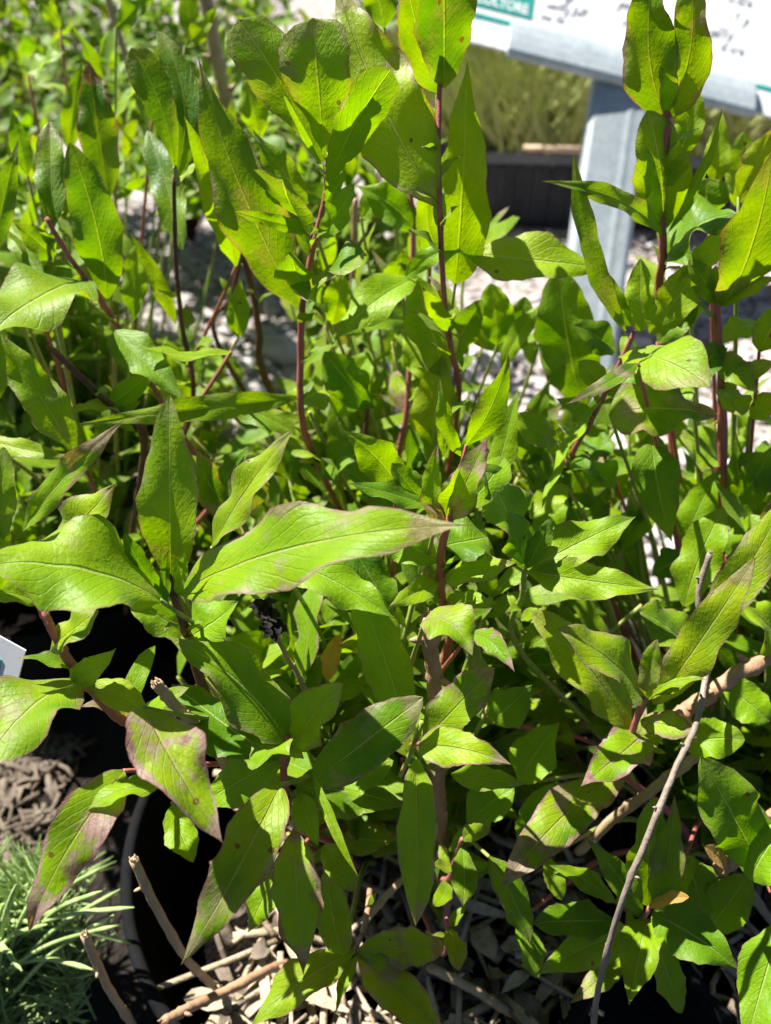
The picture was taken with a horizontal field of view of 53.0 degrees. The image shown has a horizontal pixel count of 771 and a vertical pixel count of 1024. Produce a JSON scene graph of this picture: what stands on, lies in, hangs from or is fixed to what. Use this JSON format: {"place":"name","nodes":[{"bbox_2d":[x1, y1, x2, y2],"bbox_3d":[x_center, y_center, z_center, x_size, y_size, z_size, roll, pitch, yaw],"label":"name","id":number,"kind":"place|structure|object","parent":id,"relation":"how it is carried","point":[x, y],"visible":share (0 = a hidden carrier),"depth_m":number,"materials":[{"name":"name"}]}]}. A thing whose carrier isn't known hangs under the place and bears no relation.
{"place":"outdoors","nodes":[
{"label":"outdoors","id":0,"kind":"place"},
{"bbox_2d":[0,0,398,119],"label":"ground","id":1,"kind":"structure","parent":0,"point":[323,9],"depth_m":7.35,"materials":[{"name":"grey gravel"}]},
{"bbox_2d":[3,139,770,1023],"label":"ground","id":2,"kind":"structure","parent":0,"point":[105,751],"depth_m":1.34,"materials":[{"name":"grey gravel"}]},
{"bbox_2d":[0,726,98,870],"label":"ground litter","id":3,"kind":"object","parent":2,"relation":"on","point":[53,749],"visible":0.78,"depth_m":0.83,"materials":[{"name":"brown wood"}]},
{"bbox_2d":[0,0,120,146],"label":"weedy plant","id":4,"kind":"object","parent":2,"relation":"on","point":[23,8],"visible":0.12,"depth_m":1.96,"materials":[{"name":"green plant"}]},
{"bbox_2d":[0,51,129,183],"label":"weedy plant","id":5,"kind":"object","parent":2,"relation":"on","point":[6,102],"visible":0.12,"depth_m":1.49,"materials":[{"name":"green plant"}]},
{"bbox_2d":[0,138,129,282],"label":"weedy plant","id":6,"kind":"object","parent":2,"relation":"on","point":[2,273],"depth_m":1.02,"materials":[{"name":"green plant"}]},
{"bbox_2d":[0,828,134,1023],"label":"needle leaved plant","id":7,"kind":"object","parent":2,"relation":"on","point":[41,964],"visible":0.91,"depth_m":0.57,"materials":[{"name":"green plant"}]},
{"bbox_2d":[0,560,193,701],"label":"plant pot","id":8,"kind":"object","parent":2,"relation":"on","point":[129,638],"visible":0.08,"depth_m":0.86,"materials":[{"name":"black plastic"}]},
{"bbox_2d":[0,0,314,615],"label":"leafy plant","id":9,"kind":"object","parent":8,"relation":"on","point":[74,354],"visible":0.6,"depth_m":0.54,"materials":[{"name":"green plant"}]},
{"bbox_2d":[105,0,137,107],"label":"dead cane","id":10,"kind":"object","parent":9,"relation":"attached to","point":[113,18],"visible":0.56,"depth_m":0.80,"materials":[{"name":"brown plant"}]},
{"bbox_2d":[0,69,201,317],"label":"weedy plant","id":11,"kind":"object","parent":2,"relation":"on","point":[28,123],"visible":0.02,"depth_m":1.34,"materials":[{"name":"green plant"}]},
{"bbox_2d":[0,0,300,242],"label":"weedy plant","id":12,"kind":"object","parent":2,"relation":"on","point":[150,20],"visible":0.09,"depth_m":1.75,"materials":[{"name":"green plant"}]},
{"bbox_2d":[16,135,323,420],"bbox_3d":[-0.378,-0.304,1.217,0.492,0.483,0.445,-29,47,-32],"label":"weedy plant","id":13,"kind":"object","parent":2,"relation":"on","point":[211,359],"visible":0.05,"depth_m":1.25,"materials":[{"name":"green plant"}]},
{"bbox_2d":[41,0,397,325],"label":"weedy plant","id":14,"kind":"object","parent":2,"relation":"on","point":[191,53],"visible":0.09,"depth_m":1.45,"materials":[{"name":"green plant"}]},
{"bbox_2d":[178,0,446,380],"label":"weedy plant","id":15,"kind":"object","parent":2,"relation":"on","point":[382,247],"visible":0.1,"depth_m":0.99,"materials":[{"name":"green plant"}]},
{"bbox_2d":[199,0,235,109],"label":"dead cane","id":16,"kind":"object","parent":15,"relation":"attached to","point":[214,58],"visible":0.71,"depth_m":0.85,"materials":[{"name":"brown plant"}]},
{"bbox_2d":[80,0,641,593],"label":"leafy plant","id":17,"kind":"object","parent":2,"relation":"on","point":[342,92],"visible":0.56,"depth_m":0.47,"materials":[{"name":"green plant"}]},
{"bbox_2d":[120,716,623,1023],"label":"plant pot","id":18,"kind":"object","parent":2,"relation":"on","point":[177,881],"visible":0.14,"depth_m":0.63,"materials":[{"name":"black plastic"}]},
{"bbox_2d":[80,929,136,1023],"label":"dead cane","id":19,"kind":"object","parent":18,"relation":"in","point":[126,1016],"visible":1,"depth_m":0.49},
{"bbox_2d":[0,354,663,1023],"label":"leafy plant","id":20,"kind":"object","parent":18,"relation":"in","point":[354,742],"visible":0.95,"depth_m":0.39,"materials":[{"name":"green plant"}]},
{"bbox_2d":[0,636,25,676],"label":"plant tag","id":21,"kind":"object","parent":20,"relation":"attached to","point":[11,661],"visible":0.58,"depth_m":0.43,"materials":[{"name":"white plastic"}]},
{"bbox_2d":[150,677,242,806],"bbox_3d":[-0.092,0.146,0.431,0.043,0.182,0.016,-28,46,-31],"label":"dead cane","id":22,"kind":"object","parent":20,"relation":"attached to","point":[163,691],"visible":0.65,"depth_m":0.38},
{"bbox_2d":[248,596,304,690],"bbox_3d":[-0.050,0.096,0.428,0.033,0.137,0.023,-26,45,-29],"label":"dead seedhead","id":23,"kind":"object","parent":20,"relation":"attached to","point":[271,623],"visible":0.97,"depth_m":0.39,"materials":[{"name":"brown plant"}]},
{"bbox_2d":[361,877,402,923],"bbox_3d":[0.003,0.251,0.510,0.051,0.013,0.006,-29,47,-32],"label":"dead cane","id":24,"kind":"object","parent":20,"relation":"attached to","point":[385,897],"visible":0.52,"depth_m":0.51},
{"bbox_2d":[156,749,770,1023],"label":"straw litter","id":25,"kind":"object","parent":18,"relation":"on","point":[481,938],"visible":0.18,"depth_m":0.56,"materials":[{"name":"brown wood"}]},
{"bbox_2d":[129,854,223,990],"bbox_3d":[-0.129,0.267,0.487,0.035,0.173,0.012,6,38,8],"label":"dead cane","id":26,"kind":"object","parent":25,"relation":"on","point":[146,889],"visible":0.95,"depth_m":0.47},
{"bbox_2d":[157,959,288,1023],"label":"dead cane","id":27,"kind":"object","parent":25,"relation":"on","point":[189,1007],"visible":0.93,"depth_m":0.51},
{"bbox_2d":[396,922,452,971],"bbox_3d":[0.086,0.335,0.573,0.159,0.057,0.030,2,38,2],"label":"dead cane","id":28,"kind":"object","parent":25,"relation":"on","point":[448,966],"visible":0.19,"depth_m":0.57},
{"bbox_2d":[409,607,451,931],"bbox_3d":[0.032,0.182,0.490,0.040,0.314,0.016,21,43,25],"label":"dead cane","id":29,"kind":"object","parent":25,"relation":"on","point":[435,679],"visible":0.44,"depth_m":0.42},
{"bbox_2d":[425,963,510,1017],"bbox_3d":[0.069,0.344,0.545,0.086,0.053,0.010,13,40,15],"label":"dead cane","id":30,"kind":"object","parent":25,"relation":"on","point":[485,997],"visible":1,"depth_m":0.54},
{"bbox_2d":[327,779,761,1023],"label":"soil crumbs","id":31,"kind":"object","parent":18,"relation":"on","point":[444,1005],"visible":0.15,"depth_m":0.57,"materials":[{"name":"brown soil"}]},
{"bbox_2d":[388,28,591,227],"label":"ornamental grass","id":32,"kind":"object","parent":2,"relation":"on","point":[518,104],"visible":0.68,"depth_m":2.14,"materials":[{"name":"green plant"}]},
{"bbox_2d":[523,145,580,152],"bbox_3d":[0.433,-0.938,2.000,0.150,0.016,0.024,0,38,0],"label":"wooden stick","id":33,"kind":"object","parent":32,"relation":"on","point":[551,149],"visible":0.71,"depth_m":1.99,"materials":[{"name":"brown wood"}]},
{"bbox_2d":[353,0,769,156],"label":"nursery tray","id":34,"kind":"object","parent":2,"relation":"on","point":[389,34],"depth_m":2.49,"materials":[{"name":"green plant"}]},
{"bbox_2d":[470,0,770,371],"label":"information sign","id":35,"kind":"object","parent":2,"relation":"on","point":[584,38],"visible":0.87,"depth_m":1.58,"materials":[{"name":"metal"}]},
{"bbox_2d":[560,71,770,231],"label":"nursery tray","id":36,"kind":"object","parent":2,"relation":"on","point":[754,127],"visible":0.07,"depth_m":2.08,"materials":[{"name":"green plant"}]},
{"bbox_2d":[622,764,768,1023],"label":"plant pot","id":37,"kind":"object","parent":2,"relation":"on","point":[704,1004],"visible":0.12,"depth_m":0.57,"materials":[{"name":"black plastic"}]},
{"bbox_2d":[486,0,770,1023],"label":"leafy plant","id":38,"kind":"object","parent":37,"relation":"in","point":[718,802],"visible":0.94,"depth_m":0.45,"materials":[{"name":"green plant"}]},
{"bbox_2d":[574,754,699,855],"bbox_3d":[0.161,0.179,0.476,0.069,0.134,0.014,0,38,0],"label":"dead cane","id":39,"kind":"object","parent":38,"relation":"attached to","point":[627,807],"visible":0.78,"depth_m":0.47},
{"bbox_2d":[590,549,712,1023],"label":"dead cane","id":40,"kind":"object","parent":38,"relation":"attached to","point":[655,817],"visible":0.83,"depth_m":0.39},
{"bbox_2d":[673,653,770,718],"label":"dead cane","id":41,"kind":"object","parent":38,"relation":"attached to","point":[745,667],"visible":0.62,"depth_m":0.46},
{"bbox_2d":[713,808,770,876],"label":"dead cane","id":42,"kind":"object","parent":38,"relation":"attached to","point":[730,866],"visible":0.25,"depth_m":0.44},
{"bbox_2d":[119,229,770,575],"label":"gravel","id":43,"kind":"structure","parent":0,"point":[279,349],"depth_m":1.60,"materials":[{"name":"grey gravel"}]}
]}

